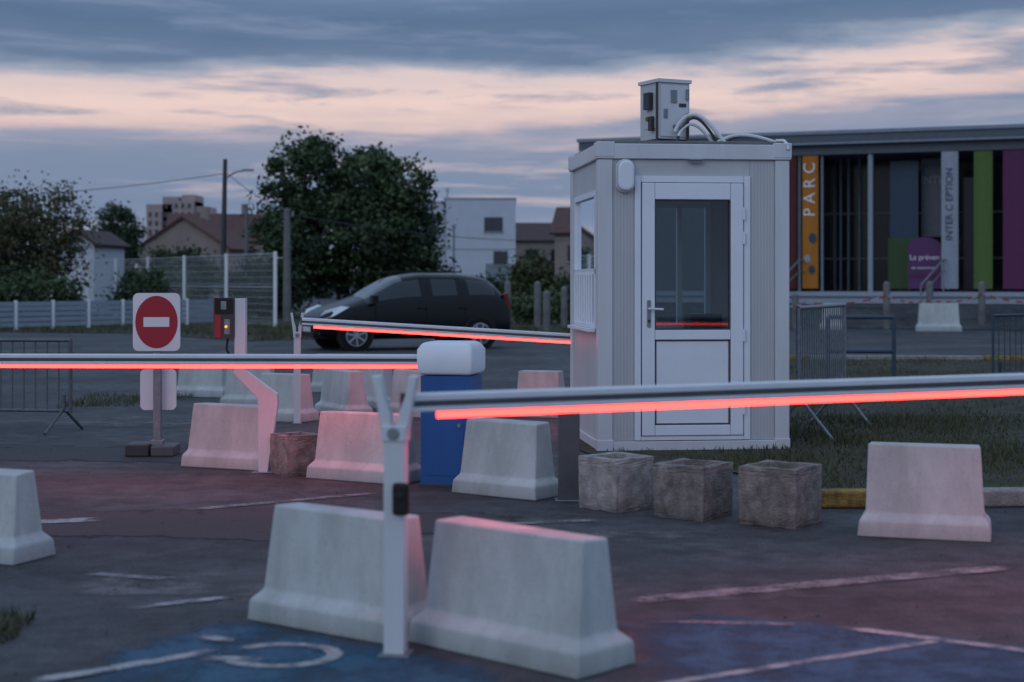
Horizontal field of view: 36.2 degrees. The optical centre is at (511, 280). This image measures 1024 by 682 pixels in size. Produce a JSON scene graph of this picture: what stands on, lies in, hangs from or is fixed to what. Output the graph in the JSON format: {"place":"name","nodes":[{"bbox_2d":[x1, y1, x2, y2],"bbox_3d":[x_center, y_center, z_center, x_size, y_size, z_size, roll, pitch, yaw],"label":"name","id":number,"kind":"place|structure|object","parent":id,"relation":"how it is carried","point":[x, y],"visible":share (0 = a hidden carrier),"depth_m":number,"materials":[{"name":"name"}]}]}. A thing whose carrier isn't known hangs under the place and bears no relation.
{"place":"outdoors","nodes":[
{"label":"outdoors","id":0,"kind":"place"},
{"bbox_2d":[146,195,221,238],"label":"apartment block","id":1,"kind":"structure","parent":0,"point":[156,214],"depth_m":291.40,"materials":[{"name":"white paint"}]},
{"bbox_2d":[138,207,260,299],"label":"red roof house","id":2,"kind":"structure","parent":0,"point":[203,231],"depth_m":98.17,"materials":[{"name":"ceramic"}]},
{"bbox_2d":[166,204,270,298],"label":"red roof house","id":3,"kind":"structure","parent":0,"point":[236,221],"depth_m":112.42,"materials":[{"name":"ceramic"}]},
{"bbox_2d":[420,188,515,281],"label":"white modern house","id":4,"kind":"structure","parent":0,"point":[486,219],"depth_m":110.00,"materials":[{"name":"paint"}]},
{"bbox_2d":[0,282,1023,681],"bbox_3d":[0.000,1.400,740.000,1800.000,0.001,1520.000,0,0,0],"label":"asphalt ground","id":5,"kind":"structure","parent":0,"point":[60,630],"depth_m":8.07,"materials":[{"name":"grey asphalt"}]},
{"bbox_2d":[0,468,55,565],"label":"concrete barrier","id":6,"kind":"object","parent":5,"relation":"on","point":[24,538],"visible":1,"depth_m":7.80,"materials":[{"name":"white concrete"}]},
{"bbox_2d":[0,338,83,434],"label":"crowd control barrier","id":7,"kind":"object","parent":5,"relation":"on","point":[68,411],"visible":1,"depth_m":14.48,"materials":[{"name":"metal"}]},
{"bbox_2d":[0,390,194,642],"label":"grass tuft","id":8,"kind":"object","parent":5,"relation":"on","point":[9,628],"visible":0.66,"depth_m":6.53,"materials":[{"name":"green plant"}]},
{"bbox_2d":[90,199,156,272],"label":"round tree","id":9,"kind":"object","parent":5,"relation":"on","point":[132,234],"visible":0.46,"depth_m":89.49,"materials":[{"name":"green plant"}]},
{"bbox_2d":[132,238,218,299],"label":"bush","id":10,"kind":"object","parent":5,"relation":"on","point":[160,253],"visible":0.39,"depth_m":77.56,"materials":[{"name":"green plant"}]},
{"bbox_2d":[177,364,226,397],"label":"concrete barrier","id":11,"kind":"object","parent":5,"relation":"on","point":[205,382],"visible":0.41,"depth_m":18.84,"materials":[{"name":"white concrete"}]},
{"bbox_2d":[181,402,270,470],"bbox_3d":[-2.104,1.163,11.796,0.721,0.474,0.325,0,0,24],"label":"concrete barrier","id":12,"kind":"object","parent":5,"relation":"on","point":[223,435],"visible":0.65,"depth_m":11.70,"materials":[{"name":"grey concrete"}]},
{"bbox_2d":[0,340,484,487],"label":"barrier gate","id":13,"kind":"structure","parent":5,"relation":"on","point":[446,365],"depth_m":10.73,"materials":[{"name":"blue metal"}]},
{"bbox_2d":[213,298,278,473],"bbox_3d":[-1.939,0.762,11.450,0.466,1.275,0.160,0,0,0],"label":"card reader post","id":14,"kind":"object","parent":5,"relation":"on","point":[229,317],"visible":0.81,"depth_m":11.41,"materials":[{"name":"metal"}]},
{"bbox_2d":[220,364,273,403],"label":"concrete barrier","id":15,"kind":"object","parent":5,"relation":"on","point":[237,391],"visible":0.42,"depth_m":17.42,"materials":[{"name":"white concrete"}]},
{"bbox_2d":[14,253,554,298],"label":"distant tree row","id":16,"kind":"object","parent":5,"relation":"on","point":[318,291],"visible":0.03,"depth_m":122.44,"materials":[{"name":"green plant"}]},
{"bbox_2d":[0,310,569,340],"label":"grass verge","id":17,"kind":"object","parent":5,"relation":"on","point":[297,316],"depth_m":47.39,"materials":[{"name":"green plant"}]},
{"bbox_2d":[0,256,26,300],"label":"bush","id":18,"kind":"object","parent":17,"relation":"on","point":[7,269],"visible":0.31,"depth_m":49.83,"materials":[{"name":"green plant"}]},
{"bbox_2d":[0,181,46,271],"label":"roadside tree","id":19,"kind":"object","parent":17,"relation":"on","point":[3,193],"visible":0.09,"depth_m":55.29,"materials":[{"name":"green plant"}]},
{"bbox_2d":[0,169,107,300],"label":"roadside tree","id":20,"kind":"object","parent":17,"relation":"on","point":[44,248],"visible":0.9,"depth_m":51.65,"materials":[{"name":"green plant"}]},
{"bbox_2d":[29,265,79,298],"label":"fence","id":21,"kind":"object","parent":17,"relation":"on","point":[77,281],"visible":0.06,"depth_m":65.45,"materials":[{"name":"metal"}]},
{"bbox_2d":[0,261,109,322],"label":"bush","id":22,"kind":"object","parent":17,"relation":"on","point":[61,292],"visible":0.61,"depth_m":49.14,"materials":[{"name":"green plant"}]},
{"bbox_2d":[58,230,131,310],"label":"white house","id":23,"kind":"structure","parent":17,"relation":"on","point":[113,246],"depth_m":73.09,"materials":[{"name":"white plaster"},{"name":"roof tile"}]},
{"bbox_2d":[0,298,212,329],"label":"white fence","id":24,"kind":"object","parent":17,"relation":"on","point":[51,307],"visible":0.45,"depth_m":45.85,"materials":[{"name":"white metal"}]},
{"bbox_2d":[95,261,212,314],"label":"bush","id":25,"kind":"object","parent":17,"relation":"on","point":[132,289],"visible":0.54,"depth_m":55.59,"materials":[{"name":"green plant"}]},
{"bbox_2d":[86,251,276,326],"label":"fence","id":26,"kind":"object","parent":17,"relation":"on","point":[90,294],"visible":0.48,"depth_m":51.35,"materials":[{"name":"metal"}]},
{"bbox_2d":[220,159,253,296],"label":"street lamp","id":27,"kind":"object","parent":17,"relation":"on","point":[224,216],"visible":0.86,"depth_m":59.92,"materials":[{"name":"metal"}]},
{"bbox_2d":[8,173,222,195],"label":"overhead wire","id":28,"kind":"object","parent":27,"relation":"attached to","point":[135,185],"visible":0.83,"depth_m":59.99,"materials":[{"name":"metal"}]},
{"bbox_2d":[240,207,252,275],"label":"concrete utility pole","id":29,"kind":"object","parent":17,"relation":"on","point":[246,243],"visible":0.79,"depth_m":59.54,"materials":[{"name":"concrete"}]},
{"bbox_2d":[196,248,316,317],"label":"bush","id":30,"kind":"object","parent":17,"relation":"on","point":[296,286],"visible":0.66,"depth_m":57.52,"materials":[{"name":"green plant"}]},
{"bbox_2d":[280,208,293,320],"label":"concrete utility pole","id":31,"kind":"object","parent":17,"relation":"on","point":[287,280],"visible":0.86,"depth_m":53.90,"materials":[{"name":"concrete"}]},
{"bbox_2d":[225,171,283,209],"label":"overhead wire","id":32,"kind":"object","parent":31,"relation":"attached to","point":[252,192],"visible":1,"depth_m":57.20,"materials":[{"name":"metal"}]},
{"bbox_2d":[290,214,569,240],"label":"overhead wire","id":33,"kind":"object","parent":31,"relation":"attached to","point":[426,234],"visible":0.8,"depth_m":60.77,"materials":[{"name":"metal"}]},
{"bbox_2d":[233,125,460,303],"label":"broadleaf tree","id":34,"kind":"object","parent":17,"relation":"on","point":[374,194],"visible":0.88,"depth_m":60.90,"materials":[{"name":"green plant"}]},
{"bbox_2d":[405,263,460,270],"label":"bush","id":35,"kind":"object","parent":17,"relation":"on","point":[417,269],"depth_m":59.69,"materials":[{"name":"green plant"}]},
{"bbox_2d":[452,225,455,273],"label":"lamp post","id":36,"kind":"object","parent":17,"relation":"on","point":[453,226],"visible":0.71,"depth_m":69.95,"materials":[{"name":"grey metal"}]},
{"bbox_2d":[472,270,508,293],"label":"bush","id":37,"kind":"object","parent":17,"relation":"on","point":[489,279],"visible":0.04,"depth_m":69.94,"materials":[{"name":"green plant"}]},
{"bbox_2d":[505,281,510,325],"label":"concrete bollard","id":38,"kind":"object","parent":17,"relation":"on","point":[508,287],"visible":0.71,"depth_m":46.43,"materials":[{"name":"grey concrete"}]},
{"bbox_2d":[490,254,569,316],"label":"bush","id":39,"kind":"object","parent":17,"relation":"on","point":[517,280],"visible":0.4,"depth_m":59.64,"materials":[{"name":"green plant"}]},
{"bbox_2d":[534,281,540,327],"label":"concrete bollard","id":40,"kind":"object","parent":17,"relation":"on","point":[537,302],"visible":0.83,"depth_m":45.92,"materials":[{"name":"grey concrete"}]},
{"bbox_2d":[511,279,569,323],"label":"bush","id":41,"kind":"object","parent":17,"relation":"on","point":[522,308],"visible":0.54,"depth_m":49.70,"materials":[{"name":"green plant"}]},
{"bbox_2d":[543,290,549,330],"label":"concrete bollard","id":42,"kind":"object","parent":17,"relation":"on","point":[546,308],"visible":0.95,"depth_m":42.91,"materials":[{"name":"grey concrete"}]},
{"bbox_2d":[533,267,569,304],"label":"bush","id":43,"kind":"object","parent":17,"relation":"on","point":[565,282],"visible":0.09,"depth_m":65.55,"materials":[{"name":"green plant"}]},
{"bbox_2d":[561,286,567,325],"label":"concrete bollard","id":44,"kind":"object","parent":17,"relation":"on","point":[564,305],"visible":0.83,"depth_m":47.92,"materials":[{"name":"grey concrete"}]},
{"bbox_2d":[261,373,318,422],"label":"concrete barrier","id":45,"kind":"object","parent":5,"relation":"on","point":[282,384],"visible":0.51,"depth_m":15.57,"materials":[{"name":"grey concrete"}]},
{"bbox_2d":[270,431,317,476],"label":"concrete block","id":46,"kind":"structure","parent":5,"relation":"on","point":[292,454],"depth_m":11.24,"materials":[{"name":"grey concrete"}]},
{"bbox_2d":[290,313,303,423],"bbox_3d":[-2.100,0.858,15.320,0.130,1.085,0.100,0,0,-10],"label":"barrier rest post","id":47,"kind":"object","parent":5,"relation":"on","point":[297,381],"visible":1,"depth_m":15.29,"materials":[{"name":"white metal"}]},
{"bbox_2d":[311,364,358,392],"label":"concrete barrier","id":48,"kind":"object","parent":5,"relation":"on","point":[317,381],"visible":0.27,"depth_m":19.64,"materials":[{"name":"white concrete"}]},
{"bbox_2d":[248,502,426,644],"bbox_3d":[-0.679,1.164,6.357,0.786,0.472,0.333,0,0,37],"label":"concrete barrier","id":49,"kind":"object","parent":5,"relation":"on","point":[325,570],"visible":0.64,"depth_m":6.25,"materials":[{"name":"white concrete"}]},
{"bbox_2d":[314,368,372,413],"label":"concrete barrier","id":50,"kind":"object","parent":5,"relation":"on","point":[343,389],"visible":0.78,"depth_m":16.09,"materials":[{"name":"white concrete"}]},
{"bbox_2d":[306,411,420,483],"bbox_3d":[-1.030,1.163,11.040,0.801,0.473,0.334,0,0,29],"label":"concrete barrier","id":51,"kind":"object","parent":5,"relation":"on","point":[350,446],"visible":0.68,"depth_m":10.96,"materials":[{"name":"grey concrete"}]},
{"bbox_2d":[358,368,392,408],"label":"concrete barrier","id":52,"kind":"object","parent":5,"relation":"on","point":[369,373],"visible":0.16,"depth_m":17.17,"materials":[{"name":"white concrete"}]},
{"bbox_2d":[372,375,419,657],"bbox_3d":[-0.436,0.877,5.860,0.174,1.045,0.137,0,0,8],"label":"barrier rest post","id":53,"kind":"object","parent":5,"relation":"on","point":[395,438],"visible":1,"depth_m":5.83,"materials":[{"name":"white metal"}]},
{"bbox_2d":[389,369,420,417],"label":"concrete barrier","id":54,"kind":"object","parent":5,"relation":"on","point":[400,381],"visible":0.24,"depth_m":16.29,"materials":[{"name":"white concrete"}]},
{"bbox_2d":[301,265,511,351],"bbox_3d":[-2.213,0.550,32.294,4.186,1.772,2.081,0,0,-24],"label":"parked car","id":55,"kind":"object","parent":5,"relation":"on","point":[444,298],"visible":0.85,"depth_m":31.69,"materials":[{"name":"black paint"}]},
{"bbox_2d":[0,413,815,601],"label":"asphalt repair patch","id":56,"kind":"object","parent":5,"relation":"on","point":[251,524],"visible":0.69,"depth_m":9.05,"materials":[{"name":"grey asphalt"}]},
{"bbox_2d":[125,293,179,456],"bbox_3d":[-2.871,0.750,12.589,0.418,1.300,0.300,0,0,-3],"label":"no entry sign","id":57,"kind":"object","parent":56,"relation":"on","point":[156,323],"visible":1,"depth_m":12.56,"materials":[{"name":"red painted metal"},{"name":"white painted metal"},{"name":"galvanised steel"}]},
{"bbox_2d":[300,317,569,343],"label":"barrier gate","id":58,"kind":"structure","parent":5,"relation":"on","point":[451,331],"depth_m":15.10,"materials":[{"name":"white metal"}]},
{"bbox_2d":[452,417,557,500],"bbox_3d":[-0.032,1.158,10.273,0.680,0.485,0.329,0,0,36],"label":"concrete barrier","id":59,"kind":"object","parent":5,"relation":"on","point":[507,458],"visible":0.89,"depth_m":10.15,"materials":[{"name":"grey concrete"}]},
{"bbox_2d":[14,437,1009,674],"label":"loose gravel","id":60,"kind":"structure","parent":5,"relation":"on","point":[763,673],"depth_m":6.48,"materials":[{"name":"stone"}]},
{"bbox_2d":[408,516,634,679],"bbox_3d":[0.023,1.164,5.891,0.867,0.473,0.329,0,0,42],"label":"concrete barrier","id":61,"kind":"object","parent":5,"relation":"on","point":[532,598],"visible":1,"depth_m":5.74,"materials":[{"name":"white concrete"}]},
{"bbox_2d":[41,493,1006,607],"bbox_3d":[0.623,1.393,8.894,6.844,0.001,3.930,0,0,-23],"label":"painted road line","id":62,"kind":"object","parent":5,"relation":"on","point":[728,591],"visible":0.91,"depth_m":7.31,"materials":[{"name":"white paint"}]},
{"bbox_2d":[506,246,554,280],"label":"bush","id":63,"kind":"object","parent":5,"relation":"on","point":[534,257],"visible":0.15,"depth_m":87.98,"materials":[{"name":"green plant"}]},
{"bbox_2d":[516,223,554,265],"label":"brown roof house","id":64,"kind":"structure","parent":5,"relation":"on","point":[534,231],"depth_m":124.95,"materials":[{"name":"tile"}]},
{"bbox_2d":[511,370,564,417],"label":"concrete barrier","id":65,"kind":"object","parent":5,"relation":"on","point":[534,379],"visible":0.3,"depth_m":16.07,"materials":[{"name":"grey concrete"}]},
{"bbox_2d":[93,615,1023,681],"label":"blue parking marking","id":66,"kind":"object","parent":5,"relation":"on","point":[719,648],"visible":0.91,"depth_m":5.79,"materials":[{"name":"blue paint"}]},
{"bbox_2d":[38,635,343,680],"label":"wheelchair symbol marking","id":67,"kind":"object","parent":66,"relation":"on","point":[333,653],"visible":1,"depth_m":5.74,"materials":[{"name":"white paint"}]},
{"bbox_2d":[665,620,1023,681],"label":"parking bay line","id":68,"kind":"object","parent":66,"relation":"on","point":[786,664],"visible":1,"depth_m":5.94,"materials":[{"name":"white paint"}]},
{"bbox_2d":[554,406,579,501],"bbox_3d":[0.362,1.090,9.990,0.180,0.620,0.140,0,0,0],"label":"steel bollard","id":69,"kind":"object","parent":5,"relation":"on","point":[568,450],"visible":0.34,"depth_m":9.94,"materials":[{"name":"metal"}]},
{"bbox_2d":[578,451,653,512],"bbox_3d":[0.640,1.241,9.661,0.338,0.329,0.337,0,0,-42],"label":"concrete planter","id":70,"kind":"object","parent":5,"relation":"on","point":[616,482],"visible":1,"depth_m":9.55,"materials":[{"name":"grey concrete"}]},
{"bbox_2d":[653,458,732,521],"bbox_3d":[1.080,1.242,9.329,0.350,0.325,0.351,0,0,38],"label":"concrete block","id":71,"kind":"object","parent":5,"relation":"on","point":[694,489],"visible":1,"depth_m":9.21,"materials":[{"name":"grey concrete"}]},
{"bbox_2d":[400,373,1023,417],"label":"barrier gate","id":72,"kind":"structure","parent":5,"relation":"on","point":[529,401],"depth_m":6.42,"materials":[{"name":"white metal"}]},
{"bbox_2d":[738,460,821,529],"bbox_3d":[1.550,1.231,9.051,0.367,0.344,0.367,0,0,35],"label":"concrete block","id":73,"kind":"object","parent":5,"relation":"on","point":[780,494],"visible":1,"depth_m":8.92,"materials":[{"name":"grey concrete"}]},
{"bbox_2d":[550,124,1023,329],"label":"exhibition hall","id":74,"kind":"structure","parent":5,"relation":"on","point":[907,214],"depth_m":49.78,"materials":[{"name":"metal"}]},
{"bbox_2d":[792,293,797,327],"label":"concrete bollard","id":75,"kind":"object","parent":5,"relation":"on","point":[794,298],"visible":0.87,"depth_m":46.42,"materials":[{"name":"grey concrete"}]},
{"bbox_2d":[820,303,841,329],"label":"concrete barrier","id":76,"kind":"object","parent":5,"relation":"on","point":[833,319],"visible":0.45,"depth_m":44.42,"materials":[{"name":"grey concrete"}]},
{"bbox_2d":[883,281,889,328],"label":"concrete bollard","id":77,"kind":"object","parent":5,"relation":"on","point":[886,302],"visible":1,"depth_m":45.52,"materials":[{"name":"grey concrete"}]},
{"bbox_2d":[789,293,1023,306],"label":"barrier tape","id":78,"kind":"object","parent":77,"relation":"attached to","point":[914,302],"visible":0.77,"depth_m":45.35,"materials":[{"name":"plastic"}]},
{"bbox_2d":[789,355,1023,359],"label":"kerb","id":79,"kind":"structure","parent":5,"relation":"on","point":[925,357],"depth_m":27.41,"materials":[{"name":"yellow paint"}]},
{"bbox_2d":[821,487,1023,508],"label":"kerb","id":80,"kind":"structure","parent":5,"relation":"on","point":[856,497],"depth_m":9.66,"materials":[{"name":"yellow paint"}]},
{"bbox_2d":[857,442,991,542],"bbox_3d":[2.269,1.148,8.623,0.707,0.503,0.334,0,0,17],"label":"concrete barrier","id":81,"kind":"object","parent":5,"relation":"on","point":[928,491],"visible":1,"depth_m":8.52,"materials":[{"name":"grey concrete"}]},
{"bbox_2d":[926,281,932,302],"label":"concrete bollard","id":82,"kind":"object","parent":5,"relation":"on","point":[929,290],"visible":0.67,"depth_m":45.32,"materials":[{"name":"grey concrete"}]},
{"bbox_2d":[915,303,961,331],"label":"concrete barrier","id":83,"kind":"object","parent":5,"relation":"on","point":[938,317],"visible":1,"depth_m":42.99,"materials":[{"name":"white concrete"}]},
{"bbox_2d":[978,281,984,323],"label":"concrete bollard","id":84,"kind":"object","parent":5,"relation":"on","point":[981,304],"visible":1,"depth_m":45.12,"materials":[{"name":"grey concrete"}]},
{"bbox_2d":[0,0,1023,270],"label":"sky","id":85,"kind":"structure","parent":0,"point":[499,95],"materials":[{"name":"blue"}]},
{"bbox_2d":[549,207,569,279],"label":"beige house","id":86,"kind":"structure","parent":0,"point":[560,228],"depth_m":85.29,"materials":[{"name":"paint"}]},
{"bbox_2d":[580,356,1023,487],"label":"lawn","id":87,"kind":"structure","parent":0,"point":[952,367],"depth_m":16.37,"materials":[{"name":"green plant"}]},
{"bbox_2d":[568,78,791,450],"bbox_3d":[1.399,-0.141,13.632,1.666,3.081,1.686,0,0,-6],"label":"guard booth","id":88,"kind":"object","parent":87,"relation":"on","point":[737,330],"visible":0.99,"depth_m":12.89,"materials":[{"name":"white metal"}]},
{"bbox_2d":[578,198,593,321],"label":"window panes","id":89,"kind":"structure","parent":88,"relation":"in","point":[585,208],"depth_m":13.63,"materials":[{"name":"clear glass"}]},
{"bbox_2d":[568,190,710,331],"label":"window frames","id":90,"kind":"structure","parent":88,"relation":"in","point":[583,278],"depth_m":14.12,"materials":[{"name":"white plastic"}]},
{"bbox_2d":[642,183,742,435],"bbox_3d":[1.481,0.235,12.885,0.846,2.070,0.067,0,0,-6],"label":"door leaf","id":91,"kind":"structure","parent":88,"relation":"in","point":[677,362],"depth_m":12.86,"materials":[{"name":"white plastic"}]},
{"bbox_2d":[789,303,870,438],"bbox_3d":[2.886,0.810,14.568,0.622,1.179,1.938,0,0,24],"label":"crowd control barrier","id":92,"kind":"object","parent":87,"relation":"on","point":[828,341],"visible":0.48,"depth_m":14.52,"materials":[{"name":"metal"}]},
{"bbox_2d":[833,315,895,376],"bbox_3d":[4.959,0.945,22.268,0.980,0.910,0.060,0,0,4],"label":"tube barrier","id":93,"kind":"object","parent":87,"relation":"on","point":[893,349],"visible":0.51,"depth_m":22.22,"materials":[{"name":"grey metal"}]},
{"bbox_2d":[992,313,1023,373],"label":"crowd control barrier","id":94,"kind":"object","parent":87,"relation":"on","point":[993,341],"visible":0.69,"depth_m":20.30,"materials":[{"name":"grey metal"}]}
]}

